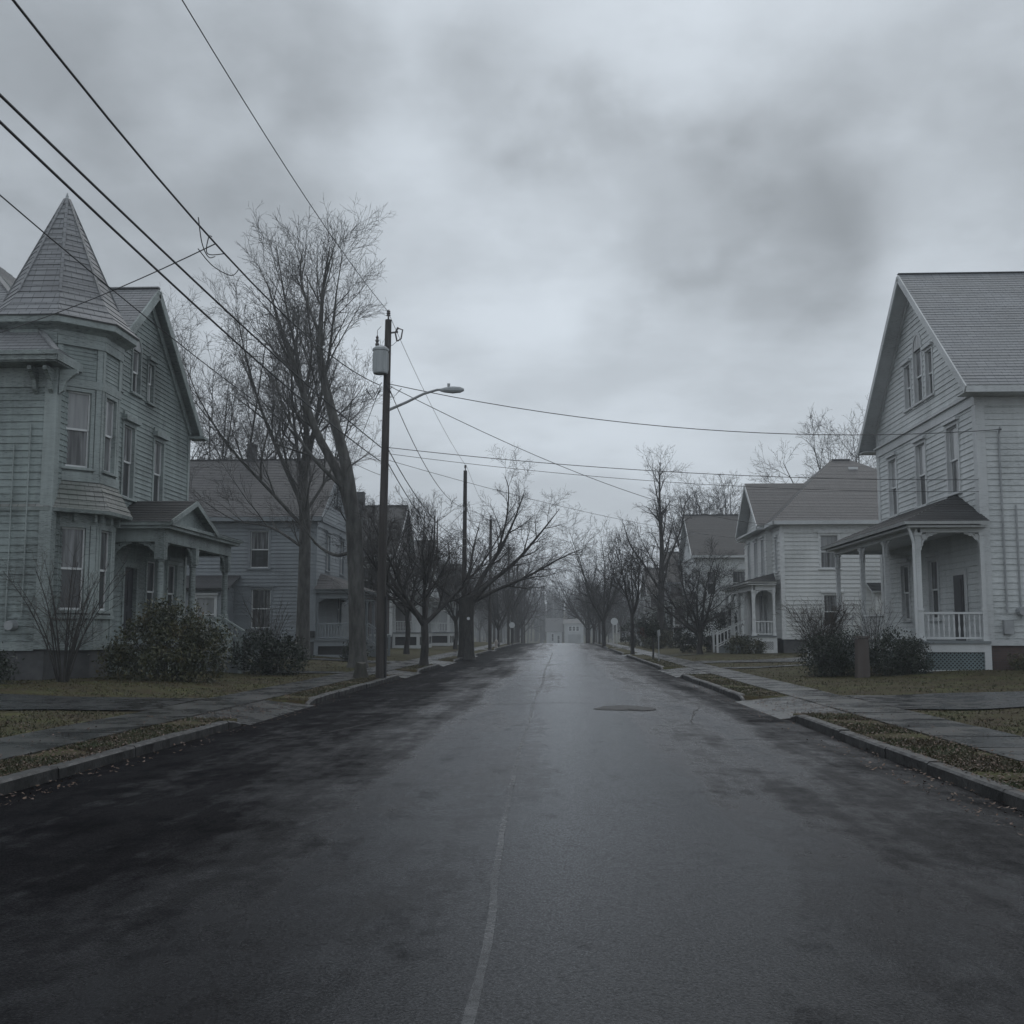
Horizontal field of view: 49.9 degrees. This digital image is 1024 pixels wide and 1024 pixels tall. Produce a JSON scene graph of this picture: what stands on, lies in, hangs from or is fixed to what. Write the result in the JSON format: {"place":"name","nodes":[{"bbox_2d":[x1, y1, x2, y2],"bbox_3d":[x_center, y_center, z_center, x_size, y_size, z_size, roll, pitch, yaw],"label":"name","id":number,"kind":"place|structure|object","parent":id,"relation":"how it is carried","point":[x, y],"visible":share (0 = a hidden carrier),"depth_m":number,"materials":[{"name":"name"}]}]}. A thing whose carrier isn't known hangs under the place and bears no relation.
{"place":"outdoors","nodes":[
{"label":"outdoors","id":0,"kind":"place"},
{"bbox_2d":[0,694,205,709],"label":"driveway","id":1,"kind":"structure","parent":0,"point":[15,701],"depth_m":22.43,"materials":[{"name":"concrete"}]},
{"bbox_2d":[195,700,314,724],"bbox_3d":[-4.878,3.884,21.444,1.210,0.124,5.000,0,-6,3],"label":"driveway apron","id":2,"kind":"object","parent":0,"point":[253,717],"visible":0.85,"depth_m":21.27,"materials":[{"name":"concrete"}]},
{"bbox_2d":[0,642,510,759],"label":"sidewalk","id":3,"kind":"structure","parent":0,"point":[10,748],"depth_m":19.07,"materials":[{"name":"concrete"}]},
{"bbox_2d":[0,643,1023,1023],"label":"road","id":4,"kind":"structure","parent":0,"point":[768,869],"depth_m":7.18,"materials":[{"name":"asphalt"}]},
{"bbox_2d":[462,694,537,1023],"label":"worn centre line","id":5,"kind":"object","parent":4,"relation":"on","point":[469,1010],"visible":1,"depth_m":5.72,"materials":[{"name":"grey paint"}]},
{"bbox_2d":[593,705,655,710],"bbox_3d":[2.321,3.953,22.217,1.239,0.032,1.325,-3,-7,26],"label":"road patch","id":6,"kind":"object","parent":4,"relation":"on","point":[626,707],"visible":1,"depth_m":21.96,"materials":[{"name":"asphalt"}]},
{"bbox_2d":[0,612,1023,789],"bbox_3d":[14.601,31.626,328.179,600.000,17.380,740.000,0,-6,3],"label":"ground","id":7,"kind":"structure","parent":0,"point":[395,653],"depth_m":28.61,"materials":[{"name":"plant"}]},
{"bbox_2d":[0,642,24,683],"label":"leafy shrub","id":8,"kind":"object","parent":7,"relation":"on","point":[3,664],"visible":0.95,"depth_m":27.76,"materials":[{"name":"green plant"}]},
{"bbox_2d":[0,542,129,681],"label":"bare shrub","id":9,"kind":"object","parent":7,"relation":"on","point":[67,671],"visible":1,"depth_m":28.87,"materials":[{"name":"brown plant"}]},
{"bbox_2d":[0,721,240,795],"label":"kerb","id":10,"kind":"structure","parent":7,"relation":"on","point":[17,781],"depth_m":13.23,"materials":[{"name":"concrete"}]},
{"bbox_2d":[0,193,258,679],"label":"house","id":11,"kind":"structure","parent":7,"relation":"on","point":[100,428],"depth_m":32.24,"materials":[{"name":"white paint"}]},
{"bbox_2d":[56,523,89,612],"bbox_3d":[-12.567,1.602,31.358,0.891,2.540,0.891,0,-6,3],"label":"window","id":12,"kind":"structure","parent":11,"relation":"in","point":[73,534],"depth_m":31.51,"materials":[{"name":"glass"}]},
{"bbox_2d":[60,386,95,471],"bbox_3d":[-12.567,-2.400,31.791,0.891,2.390,0.891,0,-6,3],"label":"window","id":13,"kind":"structure","parent":11,"relation":"in","point":[81,405],"depth_m":31.94,"materials":[{"name":"glass"}]},
{"bbox_2d":[96,526,112,613],"bbox_3d":[-12.065,1.722,32.469,0.260,2.540,1.040,0,-6,3],"label":"window","id":14,"kind":"structure","parent":11,"relation":"in","point":[105,534],"depth_m":32.73,"materials":[{"name":"glass"}]},
{"bbox_2d":[0,244,214,332],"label":"power line","id":15,"kind":"object","parent":11,"relation":"attached to","point":[111,291],"visible":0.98,"depth_m":21.20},
{"bbox_2d":[102,393,117,477],"bbox_3d":[-12.065,-2.280,32.902,0.260,2.390,1.040,0,-6,3],"label":"window","id":16,"kind":"structure","parent":11,"relation":"in","point":[111,403],"depth_m":33.15,"materials":[{"name":"glass"}]},
{"bbox_2d":[120,562,138,639],"bbox_3d":[-12.641,2.999,36.182,0.172,2.660,1.280,0,-6,3],"label":"door","id":17,"kind":"structure","parent":11,"relation":"in","point":[129,581],"depth_m":36.41,"materials":[{"name":"paint"}]},
{"bbox_2d":[120,410,141,501],"bbox_3d":[-12.606,-1.818,36.148,0.330,2.870,1.220,0,-6,3],"label":"window","id":18,"kind":"structure","parent":11,"relation":"in","point":[130,423],"depth_m":36.36,"materials":[{"name":"glass"}]},
{"bbox_2d":[130,335,143,398],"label":"window","id":19,"kind":"structure","parent":11,"relation":"in","point":[136,367],"depth_m":37.12,"materials":[{"name":"glass"}]},
{"bbox_2d":[144,553,156,623],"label":"window","id":20,"kind":"structure","parent":11,"relation":"in","point":[151,564],"depth_m":38.25,"materials":[{"name":"glass"}]},
{"bbox_2d":[145,356,158,407],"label":"window","id":21,"kind":"structure","parent":11,"relation":"in","point":[151,362],"depth_m":38.33,"materials":[{"name":"white paint"}]},
{"bbox_2d":[151,427,169,500],"bbox_3d":[-12.486,-1.503,38.827,0.330,2.820,1.220,0,-6,3],"label":"window","id":22,"kind":"structure","parent":11,"relation":"in","point":[160,437],"depth_m":39.07,"materials":[{"name":"glass"}]},
{"bbox_2d":[165,557,181,624],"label":"window","id":23,"kind":"structure","parent":11,"relation":"in","point":[172,565],"depth_m":40.40,"materials":[{"name":"glass"}]},
{"bbox_2d":[87,588,239,682],"bbox_3d":[-9.779,3.554,30.756,4.334,2.911,2.228,-2,-6,15],"label":"leafy shrub","id":24,"kind":"object","parent":7,"relation":"on","point":[195,644],"visible":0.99,"depth_m":30.62,"materials":[{"name":"green plant"}]},
{"bbox_2d":[163,287,364,467],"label":"bare tree","id":25,"kind":"object","parent":7,"relation":"on","point":[208,445],"visible":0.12,"depth_m":72.74,"materials":[{"name":"brown plant"}]},
{"bbox_2d":[226,585,301,660],"bbox_3d":[-8.648,4.065,38.475,2.461,3.101,2.283,0,-6,3],"label":"bare shrub","id":26,"kind":"object","parent":7,"relation":"on","point":[271,619],"visible":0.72,"depth_m":38.85,"materials":[{"name":"brown plant"}]},
{"bbox_2d":[226,626,316,674],"bbox_3d":[-8.220,4.864,37.705,3.143,2.127,1.926,0,-6,3],"label":"leafy shrub","id":27,"kind":"object","parent":7,"relation":"on","point":[273,648],"visible":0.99,"depth_m":37.49,"materials":[{"name":"green plant"}]},
{"bbox_2d":[172,193,395,659],"bbox_3d":[-11.609,-4.212,52.284,12.160,22.712,8.964,-1,-6,2],"label":"bare tree","id":28,"kind":"object","parent":7,"relation":"on","point":[303,543],"visible":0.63,"depth_m":51.96,"materials":[{"name":"grey plant"}]},
{"bbox_2d":[185,444,390,657],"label":"house","id":29,"kind":"structure","parent":7,"relation":"on","point":[267,559],"depth_m":59.83,"materials":[{"name":"white paint"}]},
{"bbox_2d":[195,593,217,630],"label":"window","id":30,"kind":"structure","parent":29,"relation":"in","point":[211,598],"depth_m":58.02,"materials":[{"name":"glass"}]},
{"bbox_2d":[246,527,270,569],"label":"window","id":31,"kind":"structure","parent":29,"relation":"in","point":[259,539],"depth_m":59.86,"materials":[{"name":"glass"}]},
{"bbox_2d":[247,585,273,629],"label":"window","id":32,"kind":"structure","parent":29,"relation":"in","point":[254,590],"depth_m":59.52,"materials":[{"name":"white paint"}]},
{"bbox_2d":[230,195,381,667],"bbox_3d":[-8.597,-3.510,45.818,6.928,20.208,4.964,-3,-6,2],"label":"bare tree","id":33,"kind":"object","parent":7,"relation":"on","point":[356,597],"visible":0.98,"depth_m":45.95,"materials":[{"name":"grey plant"}]},
{"bbox_2d":[305,675,400,704],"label":"kerb","id":34,"kind":"structure","parent":7,"relation":"on","point":[322,697],"depth_m":28.46,"materials":[{"name":"concrete"}]},
{"bbox_2d":[358,500,408,637],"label":"bare tree","id":35,"kind":"object","parent":7,"relation":"on","point":[370,570],"visible":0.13,"depth_m":75.18,"materials":[{"name":"brown plant"}]},
{"bbox_2d":[357,492,435,647],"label":"house","id":36,"kind":"structure","parent":7,"relation":"on","point":[395,623],"depth_m":88.24,"materials":[{"name":"white paint"}]},
{"bbox_2d":[365,310,463,678],"bbox_3d":[-3.167,-0.565,35.202,3.200,12.285,0.775,0,-6,3],"label":"utility pole","id":37,"kind":"object","parent":7,"relation":"on","point":[381,363],"visible":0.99,"depth_m":35.38,"materials":[{"name":"brown wood"}]},
{"bbox_2d":[0,195,379,474],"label":"power line","id":38,"kind":"object","parent":37,"relation":"attached to","point":[151,321],"visible":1,"depth_m":15.15,"materials":[{"name":"rubber"}]},
{"bbox_2d":[0,120,380,461],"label":"power line","id":39,"kind":"object","parent":37,"relation":"attached to","point":[19,140],"visible":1,"depth_m":15.18,"materials":[{"name":"rubber"}]},
{"bbox_2d":[0,93,381,447],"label":"power line","id":40,"kind":"object","parent":37,"relation":"attached to","point":[27,121],"visible":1,"depth_m":15.23,"materials":[{"name":"rubber"}]},
{"bbox_2d":[12,0,379,385],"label":"power line","id":41,"kind":"object","parent":37,"relation":"attached to","point":[110,121],"visible":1,"depth_m":16.23,"materials":[{"name":"rubber"}]},
{"bbox_2d":[182,0,387,310],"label":"power line","id":42,"kind":"object","parent":37,"relation":"attached to","point":[268,139],"visible":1,"depth_m":20.92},
{"bbox_2d":[387,447,977,479],"bbox_3d":[5.801,-1.574,36.233,19.762,0.897,0.019,0,-6,-4],"label":"power line","id":43,"kind":"object","parent":37,"relation":"attached to","point":[699,473],"visible":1,"depth_m":36.23,"materials":[{"name":"rubber"}]},
{"bbox_2d":[387,453,978,491],"bbox_3d":[5.802,-1.278,36.201,19.761,1.087,0.014,0,-6,-4],"label":"power line","id":44,"kind":"object","parent":37,"relation":"attached to","point":[710,484],"visible":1,"depth_m":36.24,"materials":[{"name":"rubber"}]},
{"bbox_2d":[387,383,1000,434],"bbox_3d":[6.144,-3.349,36.259,20.427,1.566,0.023,0,-6,-3],"label":"power line","id":45,"kind":"object","parent":37,"relation":"attached to","point":[698,429],"visible":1,"depth_m":36.19,"materials":[{"name":"rubber"}]},
{"bbox_2d":[363,489,467,653],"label":"bare tree","id":46,"kind":"object","parent":7,"relation":"on","point":[405,612],"visible":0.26,"depth_m":69.80,"materials":[{"name":"brown plant"}]},
{"bbox_2d":[318,477,526,665],"bbox_3d":[-4.114,2.661,49.090,9.872,8.574,9.740,0,-6,3],"label":"bare tree","id":47,"kind":"object","parent":7,"relation":"on","point":[424,621],"visible":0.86,"depth_m":47.77,"materials":[{"name":"brown plant"}]},
{"bbox_2d":[412,540,458,645],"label":"house","id":48,"kind":"structure","parent":7,"relation":"on","point":[446,638],"depth_m":106.27,"materials":[{"name":"white paint"}]},
{"bbox_2d":[402,525,498,648],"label":"bare tree","id":49,"kind":"object","parent":7,"relation":"on","point":[454,619],"visible":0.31,"depth_m":89.60,"materials":[{"name":"brown plant"}]},
{"bbox_2d":[462,465,466,594],"bbox_3d":[-2.756,2.987,63.194,0.299,11.525,0.370,0,-6,3],"label":"utility pole","id":50,"kind":"object","parent":7,"relation":"on","point":[464,554],"visible":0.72,"depth_m":63.36,"materials":[{"name":"brown wood"}]},
{"bbox_2d":[415,508,525,616],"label":"bare tree","id":51,"kind":"object","parent":7,"relation":"on","point":[467,554],"visible":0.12,"depth_m":124.74,"materials":[{"name":"brown plant"}]},
{"bbox_2d":[488,515,491,649],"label":"utility pole","id":52,"kind":"object","parent":7,"relation":"on","point":[490,617],"visible":0.73,"depth_m":90.73,"materials":[{"name":"brown wood"}]},
{"bbox_2d":[386,442,598,659],"bbox_3d":[-1.198,2.250,63.459,12.753,12.477,7.460,0,-6,3],"label":"bare tree","id":53,"kind":"object","parent":7,"relation":"on","point":[466,637],"visible":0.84,"depth_m":62.69,"materials":[{"name":"brown plant"}]},
{"bbox_2d":[471,561,532,646],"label":"bare tree","id":54,"kind":"object","parent":7,"relation":"on","point":[497,616],"visible":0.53,"depth_m":105.75,"materials":[{"name":"brown plant"}]},
{"bbox_2d":[0,666,1023,834],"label":"fallen leaves","id":55,"kind":"object","parent":7,"relation":"on","point":[962,769],"visible":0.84,"depth_m":14.79,"materials":[{"name":"brown plant"}]},
{"bbox_2d":[477,537,555,642],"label":"bare tree","id":56,"kind":"object","parent":7,"relation":"on","point":[518,591],"visible":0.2,"depth_m":194.45,"materials":[{"name":"brown plant"}]},
{"bbox_2d":[486,535,553,642],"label":"bare tree","id":57,"kind":"object","parent":7,"relation":"on","point":[518,596],"visible":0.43,"depth_m":133.67,"materials":[{"name":"brown plant"}]},
{"bbox_2d":[495,559,554,642],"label":"bare tree","id":58,"kind":"object","parent":7,"relation":"on","point":[520,619],"visible":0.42,"depth_m":175.86,"materials":[{"name":"brown plant"}]},
{"bbox_2d":[470,579,642,642],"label":"treeline","id":59,"kind":"object","parent":7,"relation":"on","point":[542,632],"visible":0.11,"depth_m":433.23,"materials":[{"name":"plant"}]},
{"bbox_2d":[563,619,584,642],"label":"house","id":60,"kind":"structure","parent":7,"relation":"on","point":[573,631],"depth_m":391.09,"materials":[{"name":"white paint"}]},
{"bbox_2d":[541,562,625,642],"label":"bare tree","id":61,"kind":"object","parent":7,"relation":"on","point":[587,618],"visible":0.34,"depth_m":162.35,"materials":[{"name":"brown plant"}]},
{"bbox_2d":[544,544,628,642],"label":"bare tree","id":62,"kind":"object","parent":7,"relation":"on","point":[570,601],"visible":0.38,"depth_m":183.00,"materials":[{"name":"brown plant"}]},
{"bbox_2d":[565,573,627,643],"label":"bare tree","id":63,"kind":"object","parent":7,"relation":"on","point":[594,626],"visible":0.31,"depth_m":140.87,"materials":[{"name":"brown plant"}]},
{"bbox_2d":[577,571,627,643],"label":"bare tree","id":64,"kind":"object","parent":7,"relation":"on","point":[592,610],"visible":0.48,"depth_m":123.03,"materials":[{"name":"brown plant"}]},
{"bbox_2d":[552,504,655,647],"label":"bare tree","id":65,"kind":"object","parent":7,"relation":"on","point":[603,616],"visible":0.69,"depth_m":107.64,"materials":[{"name":"brown plant"}]},
{"bbox_2d":[586,517,662,653],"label":"bare tree","id":66,"kind":"object","parent":7,"relation":"on","point":[631,609],"visible":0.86,"depth_m":73.54,"materials":[{"name":"brown plant"}]},
{"bbox_2d":[640,568,658,624],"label":"house","id":67,"kind":"structure","parent":7,"relation":"on","point":[645,591],"depth_m":154.41,"materials":[{"name":"white paint"}]},
{"bbox_2d":[618,610,681,646],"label":"leafy shrub","id":68,"kind":"object","parent":7,"relation":"on","point":[639,623],"visible":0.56,"depth_m":102.86,"materials":[{"name":"green plant"}]},
{"bbox_2d":[637,620,663,658],"bbox_3d":[7.585,6.902,59.287,1.184,2.233,1.296,3,-7,-26],"label":"clipped tree","id":69,"kind":"object","parent":7,"relation":"on","point":[655,628],"visible":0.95,"depth_m":59.23,"materials":[{"name":"green plant"}]},
{"bbox_2d":[617,442,700,648],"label":"bare tree","id":70,"kind":"object","parent":7,"relation":"on","point":[658,516],"visible":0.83,"depth_m":91.61,"materials":[{"name":"brown plant"}]},
{"bbox_2d":[643,552,682,637],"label":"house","id":71,"kind":"structure","parent":7,"relation":"on","point":[673,577],"depth_m":127.78,"materials":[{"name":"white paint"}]},
{"bbox_2d":[640,628,687,648],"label":"leafy shrub","id":72,"kind":"object","parent":7,"relation":"on","point":[663,641],"visible":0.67,"depth_m":89.19,"materials":[{"name":"green plant"}]},
{"bbox_2d":[600,531,745,653],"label":"bare tree","id":73,"kind":"object","parent":7,"relation":"on","point":[698,629],"visible":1,"depth_m":69.43,"materials":[{"name":"brown plant"}]},
{"bbox_2d":[643,478,735,568],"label":"bare tree","id":74,"kind":"object","parent":7,"relation":"on","point":[695,505],"visible":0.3,"depth_m":127.32,"materials":[{"name":"brown plant"}]},
{"bbox_2d":[639,514,744,645],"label":"house","id":75,"kind":"structure","parent":7,"relation":"on","point":[709,524],"depth_m":104.88,"materials":[{"name":"white paint"}]},
{"bbox_2d":[671,603,743,652],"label":"leafy shrub","id":76,"kind":"object","parent":7,"relation":"on","point":[679,636],"visible":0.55,"depth_m":75.26,"materials":[{"name":"green plant"}]},
{"bbox_2d":[680,674,744,700],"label":"kerb","id":77,"kind":"structure","parent":7,"relation":"on","point":[736,695],"depth_m":29.87,"materials":[{"name":"concrete"}]},
{"bbox_2d":[673,462,778,513],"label":"bare tree","id":78,"kind":"object","parent":7,"relation":"on","point":[717,499],"visible":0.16,"depth_m":130.72,"materials":[{"name":"brown plant"}]},
{"bbox_2d":[724,631,769,653],"bbox_3d":[13.870,7.913,65.061,2.752,1.763,1.779,0,-6,3],"label":"leafy shrub","id":79,"kind":"object","parent":7,"relation":"on","point":[745,641],"visible":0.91,"depth_m":64.83,"materials":[{"name":"green plant"}]},
{"bbox_2d":[712,459,881,652],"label":"house","id":80,"kind":"structure","parent":7,"relation":"on","point":[790,561],"depth_m":66.69,"materials":[{"name":"white paint"}]},
{"bbox_2d":[817,531,841,569],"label":"window","id":81,"kind":"structure","parent":80,"relation":"in","point":[826,559],"depth_m":66.40,"materials":[{"name":"white paint"}]},
{"bbox_2d":[821,591,845,629],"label":"window","id":82,"kind":"structure","parent":80,"relation":"in","point":[829,595],"depth_m":66.05,"materials":[{"name":"white paint"}]},
{"bbox_2d":[748,393,876,482],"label":"bare tree","id":83,"kind":"object","parent":7,"relation":"on","point":[829,455],"visible":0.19,"depth_m":87.36,"materials":[{"name":"brown plant"}]},
{"bbox_2d":[773,589,858,669],"bbox_3d":[10.454,4.127,38.029,2.961,2.883,3.012,0,-6,3],"label":"bare shrub","id":84,"kind":"object","parent":7,"relation":"on","point":[831,623],"visible":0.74,"depth_m":37.73,"materials":[{"name":"brown plant"}]},
{"bbox_2d":[793,625,873,676],"bbox_3d":[10.663,4.783,36.487,2.752,2.070,1.984,0,-6,3],"label":"leafy shrub","id":85,"kind":"object","parent":7,"relation":"on","point":[835,651],"visible":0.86,"depth_m":36.33,"materials":[{"name":"green plant"}]},
{"bbox_2d":[853,636,869,677],"bbox_3d":[11.184,4.726,35.135,0.430,1.510,0.400,0,-6,3],"label":"gate post","id":86,"kind":"object","parent":7,"relation":"on","point":[862,665],"visible":0.82,"depth_m":34.99,"materials":[{"name":"grey wood"}]},
{"bbox_2d":[841,593,911,673],"bbox_3d":[12.223,4.030,36.828,2.395,2.718,2.364,0,-6,3],"label":"bare shrub","id":87,"kind":"object","parent":7,"relation":"on","point":[865,627],"visible":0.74,"depth_m":36.50,"materials":[{"name":"brown plant"}]},
{"bbox_2d":[869,625,938,675],"bbox_3d":[12.532,4.650,35.376,2.340,2.098,1.864,0,-6,3],"label":"leafy shrub","id":88,"kind":"object","parent":7,"relation":"on","point":[904,659],"visible":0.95,"depth_m":35.09,"materials":[{"name":"green plant"}]},
{"bbox_2d":[789,715,1023,810],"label":"kerb","id":89,"kind":"structure","parent":7,"relation":"on","point":[998,792],"depth_m":12.68,"materials":[{"name":"concrete"}]},
{"bbox_2d":[807,271,1023,671],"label":"house","id":90,"kind":"structure","parent":7,"relation":"on","point":[951,356],"depth_m":39.73,"materials":[{"name":"white paint"}]},
{"bbox_2d":[884,452,899,518],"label":"window","id":91,"kind":"structure","parent":90,"relation":"in","point":[892,470],"depth_m":46.78,"materials":[{"name":"glass"}]},
{"bbox_2d":[897,559,911,621],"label":"window","id":92,"kind":"structure","parent":90,"relation":"in","point":[904,564],"depth_m":45.18,"materials":[{"name":"white paint"}]},
{"bbox_2d":[900,358,912,413],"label":"window","id":93,"kind":"structure","parent":90,"relation":"in","point":[906,364],"depth_m":44.70,"materials":[{"name":"white paint"}]},
{"bbox_2d":[912,332,924,407],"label":"window","id":94,"kind":"structure","parent":90,"relation":"in","point":[918,389],"depth_m":43.44,"materials":[{"name":"white paint"}]},
{"bbox_2d":[911,435,928,509],"bbox_3d":[15.958,-1.525,42.848,0.290,2.730,1.410,0,-6,3],"label":"window","id":95,"kind":"structure","parent":90,"relation":"in","point":[920,457],"depth_m":43.14,"materials":[{"name":"glass"}]},
{"bbox_2d":[920,341,934,399],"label":"window","id":96,"kind":"structure","parent":90,"relation":"in","point":[927,348],"depth_m":42.13,"materials":[{"name":"white paint"}]},
{"bbox_2d":[923,553,940,621],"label":"window","id":97,"kind":"structure","parent":90,"relation":"in","point":[932,561],"depth_m":41.80,"materials":[{"name":"glass"}]},
{"bbox_2d":[941,416,961,497],"bbox_3d":[15.803,-1.951,39.377,0.290,2.730,1.460,0,-6,3],"label":"window","id":98,"kind":"structure","parent":90,"relation":"in","point":[952,447],"depth_m":39.62,"materials":[{"name":"glass"}]},
{"bbox_2d":[953,575,965,640],"bbox_3d":[15.657,3.357,38.558,0.100,2.280,0.900,0,-6,3],"label":"door","id":99,"kind":"structure","parent":90,"relation":"in","point":[958,580],"depth_m":38.47,"materials":[{"name":"paint"}]},
{"bbox_2d":[0,0,1023,610],"label":"sky","id":100,"kind":"structure","parent":0,"point":[697,214],"materials":[{"name":"grey"}]},
{"bbox_2d":[545,618,562,642],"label":"house","id":101,"kind":"structure","parent":0,"point":[553,629],"depth_m":393.55,"materials":[{"name":"white paint"}]},
{"bbox_2d":[658,667,709,676],"bbox_3d":[6.440,6.100,41.944,1.360,0.133,7.200,0,-6,3],"label":"driveway apron","id":102,"kind":"object","parent":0,"point":[674,673],"visible":0.77,"depth_m":42.04,"materials":[{"name":"concrete"}]},
{"bbox_2d":[695,657,812,662],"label":"driveway","id":103,"kind":"structure","parent":0,"point":[778,660],"depth_m":52.28,"materials":[{"name":"concrete"}]},
{"bbox_2d":[736,696,846,718],"bbox_3d":[5.582,4.016,22.675,1.360,0.133,5.200,0,-6,3],"label":"driveway apron","id":104,"kind":"object","parent":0,"point":[783,713],"visible":0.88,"depth_m":22.55,"materials":[{"name":"concrete"}]},
{"bbox_2d":[606,643,1023,762],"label":"sidewalk","id":105,"kind":"structure","parent":0,"point":[980,738],"depth_m":19.44,"materials":[{"name":"concrete"}]},
{"bbox_2d":[844,691,1023,708],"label":"driveway","id":106,"kind":"structure","parent":0,"point":[981,700],"depth_m":22.94,"materials":[{"name":"concrete"}]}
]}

